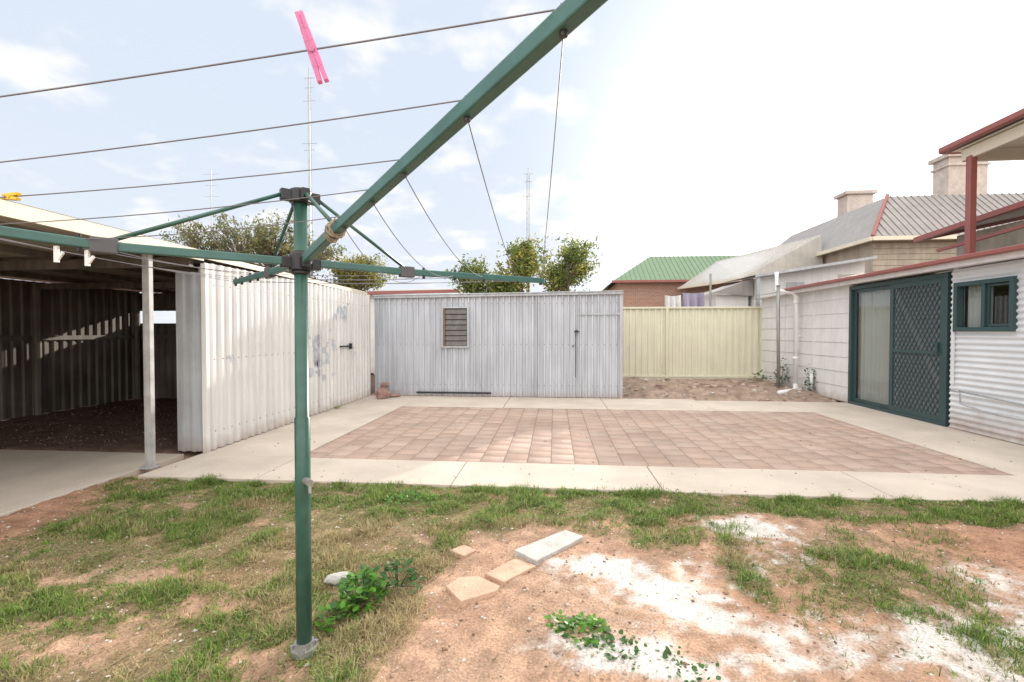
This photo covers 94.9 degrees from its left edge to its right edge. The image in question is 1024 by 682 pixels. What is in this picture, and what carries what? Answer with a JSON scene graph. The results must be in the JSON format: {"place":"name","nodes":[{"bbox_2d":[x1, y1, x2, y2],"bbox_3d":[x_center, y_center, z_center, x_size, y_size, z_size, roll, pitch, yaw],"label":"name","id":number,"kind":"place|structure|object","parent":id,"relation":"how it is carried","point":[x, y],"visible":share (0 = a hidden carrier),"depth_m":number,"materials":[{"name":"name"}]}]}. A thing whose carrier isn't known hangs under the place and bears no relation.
{"place":"outdoors","nodes":[
{"label":"outdoors","id":0,"kind":"place"},
{"bbox_2d":[0,398,268,455],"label":"carport gravel","id":1,"kind":"structure","parent":0,"point":[31,427],"depth_m":6.26,"materials":[{"name":"gravel"}]},
{"bbox_2d":[0,373,1023,681],"bbox_3d":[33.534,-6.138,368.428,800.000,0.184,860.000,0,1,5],"label":"ground","id":2,"kind":"structure","parent":0,"point":[604,593],"depth_m":2.34,"materials":[{"name":"soil"}]},
{"bbox_2d":[0,449,183,516],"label":"driveway slab","id":3,"kind":"structure","parent":2,"relation":"on","point":[29,478],"depth_m":4.38,"materials":[{"name":"concrete"}]},
{"bbox_2d":[0,199,366,469],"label":"carport","id":4,"kind":"object","parent":2,"relation":"on","point":[75,333],"visible":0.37,"depth_m":7.26,"materials":[{"name":"white metal"}]},
{"bbox_2d":[207,263,370,449],"bbox_3d":[-3.043,0.130,7.240,0.028,2.010,4.500,0,1,5],"label":"sheeting","id":5,"kind":"object","parent":4,"relation":"attached to","point":[254,324],"visible":0.88,"depth_m":6.12,"materials":[{"name":"white metal"}]},
{"bbox_2d":[226,354,233,363],"bbox_3d":[-3.209,0.215,5.375,0.028,0.130,0.130,0,1,5],"label":"worn paint patch","id":6,"kind":"object","parent":5,"relation":"attached to","point":[230,358],"visible":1,"depth_m":5.35,"materials":[{"name":"paint"}]},
{"bbox_2d":[200,263,320,452],"bbox_3d":[-3.143,0.166,6.177,0.056,2.020,2.425,0,1,5],"label":"corner flashing","id":7,"kind":"object","parent":5,"relation":"attached to","point":[205,353],"visible":0.98,"depth_m":4.98,"materials":[{"name":"white metal"}]},
{"bbox_2d":[213,285,367,430],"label":"screws","id":8,"kind":"object","parent":5,"relation":"attached to","point":[283,353],"visible":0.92,"depth_m":6.14,"materials":[{"name":"grey metal"}]},
{"bbox_2d":[309,361,317,377],"bbox_3d":[-3.045,0.431,7.191,0.028,0.250,0.410,0,1,5],"label":"worn paint patch","id":9,"kind":"object","parent":5,"relation":"attached to","point":[311,372],"visible":0.79,"depth_m":7.16,"materials":[{"name":"paint"}]},
{"bbox_2d":[309,332,329,366],"bbox_3d":[-3.022,0.151,7.429,0.028,0.660,0.660,0,1,5],"label":"worn paint patch","id":10,"kind":"object","parent":5,"relation":"attached to","point":[316,341],"visible":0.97,"depth_m":7.39,"materials":[{"name":"paint"}]},
{"bbox_2d":[315,369,336,380],"bbox_3d":[-3.007,0.540,7.611,0.028,0.210,0.670,0,1,5],"label":"worn paint patch","id":11,"kind":"object","parent":5,"relation":"attached to","point":[323,376],"visible":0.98,"depth_m":7.53,"materials":[{"name":"paint"}]},
{"bbox_2d":[326,328,336,351],"bbox_3d":[-2.992,-0.011,7.760,0.028,0.410,0.370,0,1,5],"label":"worn paint patch","id":12,"kind":"object","parent":5,"relation":"attached to","point":[333,344],"visible":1,"depth_m":7.84,"materials":[{"name":"paint"}]},
{"bbox_2d":[333,303,348,321],"bbox_3d":[-2.957,-0.545,8.132,0.028,0.420,0.600,0,1,5],"label":"worn paint patch","id":13,"kind":"object","parent":5,"relation":"attached to","point":[342,311],"visible":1,"depth_m":8.17,"materials":[{"name":"paint"}]},
{"bbox_2d":[340,343,351,348],"bbox_3d":[-2.916,0.094,8.267,0.035,0.100,0.430,0,1,5],"label":"bolt","id":14,"kind":"object","parent":5,"relation":"attached to","point":[350,345],"visible":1,"depth_m":8.41,"materials":[{"name":"black metal"}]},
{"bbox_3d":[-3.096,-0.805,7.231,0.050,0.060,4.510,0,1,5],"label":"top rail","id":15,"kind":"object","parent":4,"relation":"attached to","visible":0},
{"bbox_2d":[175,272,202,451],"bbox_3d":[-3.436,0.225,5.005,0.310,1.910,0.024,0,1,5],"label":"return sheeting","id":16,"kind":"object","parent":15,"relation":"hanging from","point":[189,359],"visible":0.89,"depth_m":5.01,"materials":[{"name":"white metal"}]},
{"bbox_2d":[203,171,216,222],"bbox_3d":[-16.249,-4.213,25.498,0.900,10.000,0.044,0,1,5],"label":"tv antenna","id":17,"kind":"object","parent":2,"relation":"on","point":[211,196],"visible":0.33,"depth_m":25.42,"materials":[{"name":"metal"}]},
{"bbox_2d":[159,209,350,278],"bbox_3d":[-9.302,-1.683,15.642,8.215,5.361,2.416,0,1,15],"label":"pepper tree","id":18,"kind":"object","parent":2,"relation":"on","point":[258,243],"visible":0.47,"depth_m":15.10,"materials":[{"name":"green plant"}]},
{"bbox_2d":[0,0,607,659],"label":"rotary clothesline","id":19,"kind":"object","parent":2,"relation":"on","point":[548,34],"visible":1,"depth_m":1.60,"materials":[{"name":"green metal"}]},
{"bbox_2d":[1,192,20,200],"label":"clothes peg","id":20,"kind":"object","parent":19,"relation":"attached to","point":[13,196],"visible":1,"depth_m":1.21,"materials":[{"name":"yellow plastic"}]},
{"bbox_2d":[295,10,328,84],"bbox_3d":[-0.351,-0.515,0.826,0.056,0.124,0.016,0,1,-6],"label":"clothes peg","id":21,"kind":"object","parent":19,"relation":"attached to","point":[313,53],"visible":1,"depth_m":0.82,"materials":[{"name":"pink plastic"}]},
{"bbox_2d":[305,68,315,277],"bbox_3d":[-6.240,-3.693,14.555,0.500,9.400,0.044,0,1,5],"label":"tv antenna","id":22,"kind":"object","parent":2,"relation":"on","point":[309,174],"visible":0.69,"depth_m":14.51,"materials":[{"name":"metal"}]},
{"bbox_2d":[324,571,347,584],"bbox_3d":[-0.916,1.250,2.483,0.144,0.048,0.080,0,1,-21],"label":"stone","id":23,"kind":"object","parent":2,"relation":"on","point":[333,579],"visible":0.66,"depth_m":2.45,"materials":[{"name":"white stone"}]},
{"bbox_2d":[314,600,359,631],"bbox_3d":[-0.786,1.227,2.121,0.196,0.084,0.198,0,1,-17],"label":"weed","id":24,"kind":"object","parent":2,"relation":"on","point":[335,606],"visible":0.98,"depth_m":2.13,"materials":[{"name":"green plant"}]},
{"bbox_2d":[324,252,396,290],"bbox_3d":[-5.198,-1.060,16.235,2.401,4.087,2.144,0,1,5],"label":"pepper tree","id":25,"kind":"object","parent":2,"relation":"on","point":[347,274],"visible":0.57,"depth_m":15.74,"materials":[{"name":"green plant"}]},
{"bbox_2d":[332,564,390,612],"bbox_3d":[-0.718,1.177,2.271,0.281,0.179,0.302,0,1,5],"label":"weed","id":26,"kind":"object","parent":2,"relation":"on","point":[367,576],"visible":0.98,"depth_m":2.25,"materials":[{"name":"green plant"}]},
{"bbox_2d":[380,558,424,592],"bbox_3d":[-0.574,1.194,2.426,0.246,0.138,0.251,0,1,5],"label":"weed","id":27,"kind":"object","parent":2,"relation":"on","point":[383,574],"visible":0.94,"depth_m":2.42,"materials":[{"name":"green plant"}]},
{"bbox_2d":[371,489,440,512],"bbox_3d":[-0.797,1.198,3.537,0.520,0.062,0.468,1,1,33],"label":"weed","id":28,"kind":"object","parent":2,"relation":"on","point":[412,492],"visible":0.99,"depth_m":3.59,"materials":[{"name":"green plant"}]},
{"bbox_2d":[366,288,462,372],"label":"neighbour outbuilding","id":29,"kind":"structure","parent":2,"relation":"on","point":[398,292],"depth_m":14.64,"materials":[{"name":"grey metal"}]},
{"bbox_2d":[450,545,475,558],"bbox_3d":[-0.290,1.267,2.794,0.121,0.054,0.105,1,1,39],"label":"stone slab","id":30,"kind":"object","parent":2,"relation":"on","point":[462,551],"depth_m":2.77,"materials":[{"name":"beige stone"}]},
{"bbox_2d":[446,576,499,607],"bbox_3d":[-0.203,1.272,2.391,0.226,0.060,0.218,-1,1,-35],"label":"stone slab","id":31,"kind":"object","parent":2,"relation":"on","point":[462,591],"depth_m":2.35,"materials":[{"name":"beige stone"}]},
{"bbox_2d":[445,253,527,292],"bbox_3d":[-0.767,-0.787,14.081,2.549,3.632,2.057,0,1,5],"label":"olive tree","id":32,"kind":"object","parent":2,"relation":"on","point":[477,287],"visible":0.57,"depth_m":13.94,"materials":[{"name":"green plant"}]},
{"bbox_2d":[373,290,622,398],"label":"corrugated shed","id":33,"kind":"structure","parent":2,"relation":"on","point":[542,344],"depth_m":9.24,"materials":[{"name":"grey metal"}]},
{"bbox_2d":[441,307,468,347],"bbox_3d":[-1.122,-0.271,9.289,0.560,0.810,0.035,0,1,5],"label":"window frame","id":34,"kind":"structure","parent":33,"relation":"in","point":[442,346],"depth_m":9.27,"materials":[{"name":"white metal"}]},
{"bbox_2d":[485,559,535,584],"bbox_3d":[-0.006,1.270,2.557,0.141,0.058,0.254,1,2,44],"label":"stone slab","id":35,"kind":"object","parent":2,"relation":"on","point":[505,573],"depth_m":2.53,"materials":[{"name":"beige stone"}]},
{"bbox_2d":[0,477,1023,681],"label":"dry straw","id":36,"kind":"object","parent":2,"relation":"on","point":[56,670],"visible":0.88,"depth_m":2.49,"materials":[{"name":"beige plant"}]},
{"bbox_2d":[483,232,552,292],"bbox_3d":[0.339,-1.169,14.359,2.232,4.380,2.164,-1,1,-26],"label":"olive tree","id":37,"kind":"object","parent":2,"relation":"on","point":[524,262],"visible":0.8,"depth_m":13.99,"materials":[{"name":"green plant"}]},
{"bbox_2d":[526,167,529,246],"bbox_3d":[0.513,-2.251,14.973,0.350,6.500,0.044,0,1,5],"label":"tv antenna","id":38,"kind":"object","parent":2,"relation":"on","point":[528,196],"visible":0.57,"depth_m":14.93,"materials":[{"name":"metal"}]},
{"bbox_2d":[514,530,583,565],"bbox_3d":[0.236,1.257,2.842,0.443,0.072,0.180,-1,2,-43],"label":"stone slab","id":39,"kind":"object","parent":2,"relation":"on","point":[537,553],"depth_m":2.80,"materials":[{"name":"white stone"}]},
{"bbox_2d":[543,609,578,630],"bbox_3d":[0.221,1.252,2.103,0.151,0.054,0.150,-1,1,-27],"label":"weed","id":40,"kind":"object","parent":2,"relation":"on","point":[561,619],"visible":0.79,"depth_m":2.10,"materials":[{"name":"green plant"}]},
{"bbox_2d":[374,306,761,379],"bbox_3d":[1.344,0.123,12.570,10.400,2.050,0.170,0,1,5],"label":"steel fence","id":41,"kind":"object","parent":2,"relation":"on","point":[703,343],"visible":0.27,"depth_m":12.31,"materials":[{"name":"metal"}]},
{"bbox_2d":[534,229,602,291],"bbox_3d":[1.662,-1.134,13.983,2.123,4.327,1.834,0,1,-18],"label":"olive tree","id":42,"kind":"object","parent":2,"relation":"on","point":[569,269],"visible":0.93,"depth_m":13.72,"materials":[{"name":"green plant"}]},
{"bbox_2d":[555,611,611,648],"bbox_3d":[0.320,1.241,2.039,0.236,0.082,0.282,-1,1,-39],"label":"weed","id":43,"kind":"object","parent":2,"relation":"on","point":[590,622],"visible":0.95,"depth_m":2.03,"materials":[{"name":"green plant"}]},
{"bbox_2d":[583,629,646,669],"bbox_3d":[0.435,1.251,1.936,0.292,0.065,0.253,0,1,5],"label":"weed","id":44,"kind":"object","parent":2,"relation":"on","point":[622,639],"visible":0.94,"depth_m":1.93,"materials":[{"name":"green plant"}]},
{"bbox_2d":[607,282,736,306],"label":"walls","id":45,"kind":"structure","parent":2,"relation":"on","point":[652,300],"depth_m":29.57,"materials":[{"name":"red brick"}]},
{"bbox_2d":[602,255,740,290],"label":"roof","id":46,"kind":"structure","parent":45,"relation":"on","point":[672,268],"depth_m":30.69,"materials":[{"name":"green metal"}]},
{"bbox_2d":[612,280,744,282],"bbox_3d":[12.938,-3.697,28.727,13.450,0.140,0.120,0,1,5],"label":"gutter","id":47,"kind":"object","parent":46,"relation":"attached to","point":[626,281],"visible":0.36,"depth_m":29.10,"materials":[{"name":"red metal"}]},
{"bbox_2d":[645,645,720,681],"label":"weed","id":48,"kind":"object","parent":2,"relation":"on","point":[669,652],"visible":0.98,"depth_m":1.83,"materials":[{"name":"green plant"}]},
{"bbox_2d":[704,279,755,297],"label":"walls","id":49,"kind":"structure","parent":2,"relation":"on","point":[707,295],"depth_m":23.22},
{"bbox_2d":[680,235,822,286],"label":"roof","id":50,"kind":"structure","parent":49,"relation":"on","point":[796,254],"depth_m":18.69,"materials":[{"name":"grey metal"}]},
{"bbox_2d":[677,278,741,288],"bbox_3d":[9.470,-2.801,23.462,0.100,0.820,11.473,0,1,8],"label":"gutter","id":51,"kind":"object","parent":50,"relation":"attached to","point":[706,284],"visible":0.93,"depth_m":22.23,"materials":[{"name":"beige metal"}]},
{"bbox_2d":[776,285,779,387],"bbox_3d":[5.757,-0.054,10.171,0.103,2.300,0.084,0,1,5],"label":"steel post","id":52,"kind":"object","parent":2,"relation":"on","point":[778,330],"visible":0.83,"depth_m":10.15,"materials":[{"name":"metal"}]},
{"bbox_2d":[769,358,788,383],"bbox_3d":[6.131,0.680,10.689,0.450,0.615,0.455,0,1,5],"label":"climbing weed","id":53,"kind":"object","parent":2,"relation":"on","point":[783,378],"visible":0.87,"depth_m":10.70,"materials":[{"name":"green plant"}]},
{"bbox_2d":[704,256,877,306],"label":"white outbuilding","id":54,"kind":"structure","parent":2,"relation":"on","point":[742,293],"depth_m":12.85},
{"bbox_2d":[774,272,812,394],"bbox_3d":[5.921,-0.208,9.885,0.667,2.620,1.083,1,1,25],"label":"downpipe","id":55,"kind":"object","parent":2,"relation":"on","point":[795,344],"visible":0.93,"depth_m":10.08,"materials":[{"name":"white plastic"}]},
{"bbox_2d":[761,285,856,402],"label":"board wall","id":56,"kind":"structure","parent":2,"relation":"on","point":[823,323],"depth_m":9.65,"materials":[{"name":"white wood"}]},
{"bbox_2d":[802,368,816,390],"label":"climbing weed","id":57,"kind":"object","parent":2,"relation":"on","point":[807,384],"visible":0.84,"depth_m":9.66,"materials":[{"name":"green plant"}]},
{"bbox_2d":[746,239,956,279],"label":"walls","id":58,"kind":"structure","parent":2,"relation":"on","point":[889,254],"depth_m":14.89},
{"bbox_2d":[816,235,957,255],"bbox_3d":[16.698,-3.271,19.455,10.280,0.120,10.900,0,1,5],"label":"gutter","id":59,"kind":"object","parent":58,"relation":"on","point":[866,240],"visible":0.53,"depth_m":14.55,"materials":[{"name":"beige metal"}]},
{"bbox_2d":[779,192,1023,250],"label":"roof","id":60,"kind":"structure","parent":58,"relation":"on","point":[903,215],"depth_m":15.66,"materials":[{"name":"grey metal"}]},
{"bbox_2d":[833,190,877,216],"bbox_3d":[14.239,-4.868,19.547,1.200,2.550,0.900,0,1,5],"label":"chimney","id":61,"kind":"object","parent":60,"relation":"on","point":[849,201],"visible":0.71,"depth_m":19.20,"materials":[{"name":"beige concrete"}]},
{"bbox_2d":[870,194,888,236],"bbox_3d":[12.063,-4.140,15.400,2.451,1.837,0.120,-1,2,-43],"label":"hip cap","id":62,"kind":"object","parent":60,"relation":"attached to","point":[879,216],"visible":1,"depth_m":15.27,"materials":[{"name":"metal"}]},
{"bbox_2d":[928,154,990,194],"bbox_3d":[15.694,-5.507,16.489,1.450,1.950,0.900,0,1,5],"label":"chimney","id":63,"kind":"object","parent":60,"relation":"on","point":[948,171],"visible":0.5,"depth_m":16.18,"materials":[{"name":"beige concrete"}]},
{"bbox_2d":[838,271,1008,399],"bbox_3d":[7.389,-0.044,7.160,2.580,2.400,9.600,0,1,5],"label":"interior","id":64,"kind":"object","parent":2,"relation":"on","point":[1000,303],"visible":0.08,"depth_m":8.53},
{"bbox_2d":[0,474,1023,681],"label":"lawn grass","id":65,"kind":"structure","parent":0,"point":[96,522],"depth_m":2.68,"materials":[{"name":"green plant"}]},
{"bbox_2d":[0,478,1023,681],"bbox_3d":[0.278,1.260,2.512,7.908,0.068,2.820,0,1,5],"label":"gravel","id":66,"kind":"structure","parent":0,"point":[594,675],"depth_m":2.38,"materials":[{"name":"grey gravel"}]},
{"bbox_2d":[0,0,1023,322],"label":"sky","id":67,"kind":"structure","parent":0,"point":[684,127],"materials":[{"name":"white"}]},
{"bbox_2d":[138,395,1023,502],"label":"concrete path","id":68,"kind":"structure","parent":0,"point":[238,461],"depth_m":4.42,"materials":[{"name":"beige concrete"}]},
{"bbox_2d":[375,387,390,398],"bbox_3d":[-2.484,1.018,9.040,0.287,0.251,0.206,-1,1,-36],"label":"stone","id":69,"kind":"object","parent":68,"relation":"on","point":[382,393],"visible":0.94,"depth_m":8.96,"materials":[{"name":"stone"}]},
{"bbox_2d":[380,382,388,387],"bbox_3d":[-2.521,0.880,9.288,0.172,0.135,0.177,-1,1,-26],"label":"stone","id":70,"kind":"object","parent":69,"relation":"on","point":[384,384],"visible":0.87,"depth_m":9.23,"materials":[{"name":"brown stone"}]},
{"bbox_2d":[390,393,400,396],"bbox_3d":[-2.315,1.074,9.264,0.269,0.088,0.187,-1,1,-30],"label":"stone","id":71,"kind":"object","parent":68,"relation":"on","point":[395,395],"visible":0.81,"depth_m":9.21,"materials":[{"name":"stone"}]},
{"bbox_2d":[252,403,1011,494],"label":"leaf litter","id":72,"kind":"object","parent":68,"relation":"on","point":[664,457],"visible":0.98,"depth_m":4.67,"materials":[{"name":"brown plant"}]},
{"bbox_2d":[623,378,837,401],"bbox_3d":[4.284,1.056,10.520,3.913,0.286,3.510,0,1,5],"label":"rubble","id":73,"kind":"object","parent":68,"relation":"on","point":[724,390],"visible":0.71,"depth_m":9.88,"materials":[{"name":"brown stone"}]},
{"bbox_2d":[848,272,952,427],"bbox_3d":[5.995,0.102,7.396,0.120,2.100,2.130,0,1,5],"label":"sliding door frame","id":74,"kind":"object","parent":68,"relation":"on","point":[942,418],"visible":0.93,"depth_m":7.04,"materials":[{"name":"green metal"}]},
{"bbox_2d":[858,289,889,404],"bbox_3d":[6.171,0.090,7.952,0.050,1.900,0.950,0,1,5],"label":"curtain","id":75,"kind":"object","parent":74,"relation":"hanging from","point":[873,357],"visible":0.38,"depth_m":8.01,"materials":[{"name":"white fabric"}]},
{"bbox_2d":[892,284,940,414],"bbox_3d":[5.936,0.111,6.919,0.015,1.837,0.912,0,1,5],"label":"security grille","id":76,"kind":"object","parent":74,"relation":"attached to","point":[934,289],"visible":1,"depth_m":6.89,"materials":[{"name":"green metal"}]},
{"bbox_2d":[893,283,940,414],"bbox_3d":[5.946,0.111,6.918,0.001,1.830,0.900,0,1,5],"label":"fly screen","id":77,"kind":"object","parent":74,"relation":"attached to","point":[920,347],"visible":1,"depth_m":6.89,"materials":[{"name":"green metal"}]},
{"bbox_2d":[950,268,964,429],"bbox_3d":[5.906,0.104,6.254,0.130,2.140,0.080,0,1,5],"label":"jamb","id":78,"kind":"object","parent":68,"relation":"on","point":[952,357],"visible":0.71,"depth_m":6.23,"materials":[{"name":"white metal"}]},
{"bbox_2d":[948,259,1023,444],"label":"corrugated wall","id":79,"kind":"structure","parent":68,"relation":"on","point":[990,364],"depth_m":5.71,"materials":[{"name":"white metal"}]},
{"bbox_2d":[953,276,1018,331],"bbox_3d":[5.833,-0.436,5.798,0.095,0.640,0.820,0,1,5],"label":"window frame","id":80,"kind":"object","parent":79,"relation":"attached to","point":[986,325],"visible":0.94,"depth_m":5.76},
{"bbox_2d":[967,285,993,326],"bbox_3d":[5.954,-0.446,5.997,0.030,0.650,0.360,0,1,5],"label":"window curtain","id":81,"kind":"object","parent":80,"relation":"in","point":[974,307],"depth_m":6.04,"materials":[{"name":"white fabric"}]},
{"bbox_2d":[949,390,1023,420],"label":"bent rail","id":82,"kind":"object","parent":79,"relation":"attached to","point":[1008,401],"visible":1,"depth_m":5.66,"materials":[{"name":"white metal"}]},
{"bbox_2d":[157,472,1023,509],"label":"path edge grass","id":83,"kind":"structure","parent":0,"point":[648,494],"depth_m":3.74,"materials":[{"name":"green plant"}]},
{"bbox_2d":[311,407,1014,475],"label":"brick paving","id":84,"kind":"structure","parent":0,"point":[672,437],"depth_m":5.53,"materials":[{"name":"brick"}]},
{"bbox_2d":[623,274,711,306],"bbox_3d":[4.687,-0.447,13.528,3.118,2.950,0.193,0,1,5],"label":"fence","id":85,"kind":"object","parent":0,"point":[693,299],"visible":0.56,"depth_m":13.47,"materials":[{"name":"metal"}]},
{"bbox_2d":[655,379,758,388],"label":"loose bricks","id":86,"kind":"object","parent":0,"point":[709,385],"visible":0.82,"depth_m":10.49,"materials":[{"name":"brown brick"}]},
{"bbox_2d":[748,369,771,381],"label":"climbing weed","id":87,"kind":"object","parent":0,"point":[758,373],"visible":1,"depth_m":11.46,"materials":[{"name":"green plant"}]},
{"bbox_2d":[953,120,1023,161],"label":"soffit","id":88,"kind":"structure","parent":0,"point":[1006,144],"depth_m":6.87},
{"bbox_2d":[938,108,1023,154],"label":"gutter","id":89,"kind":"object","parent":88,"relation":"on","point":[950,148],"visible":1,"depth_m":6.59,"materials":[{"name":"red metal"}]},
{"bbox_2d":[958,117,1023,147],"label":"roof","id":90,"kind":"structure","parent":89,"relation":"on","point":[1014,122],"depth_m":6.95,"materials":[{"name":"metal"}]},
{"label":"walls","id":91,"kind":"object","parent":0,"visible":0},
{"bbox_3d":[7.332,-1.280,5.233,3.550,0.550,13.800,0,1,5],"label":"roof","id":92,"kind":"object","parent":91,"relation":"attached to","visible":0},
{"bbox_2d":[758,250,1023,298],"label":"fascia","id":93,"kind":"structure","parent":92,"relation":"attached to","point":[994,259],"depth_m":6.55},
{"bbox_2d":[784,243,1023,290],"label":"gutter","id":94,"kind":"object","parent":92,"relation":"attached to","point":[1018,247],"visible":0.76,"depth_m":6.39,"materials":[{"name":"red metal"}]},
{"bbox_2d":[913,200,1023,251],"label":"gutter","id":95,"kind":"object","parent":92,"relation":"on","point":[945,231],"visible":0.95,"depth_m":7.64,"materials":[{"name":"red metal"}]},
{"bbox_2d":[954,208,1023,230],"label":"roof","id":96,"kind":"structure","parent":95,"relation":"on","point":[1015,214],"depth_m":8.00,"materials":[{"name":"metal"}]},
{"bbox_2d":[964,155,976,254],"bbox_3d":[6.803,-1.940,6.975,0.090,1.600,0.090,0,1,5],"label":"post","id":97,"kind":"object","parent":92,"relation":"on","point":[970,206],"visible":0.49,"depth_m":6.94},
{"bbox_2d":[957,220,1023,255],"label":"wall","id":98,"kind":"structure","parent":92,"relation":"on","point":[1016,237],"depth_m":7.36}
]}

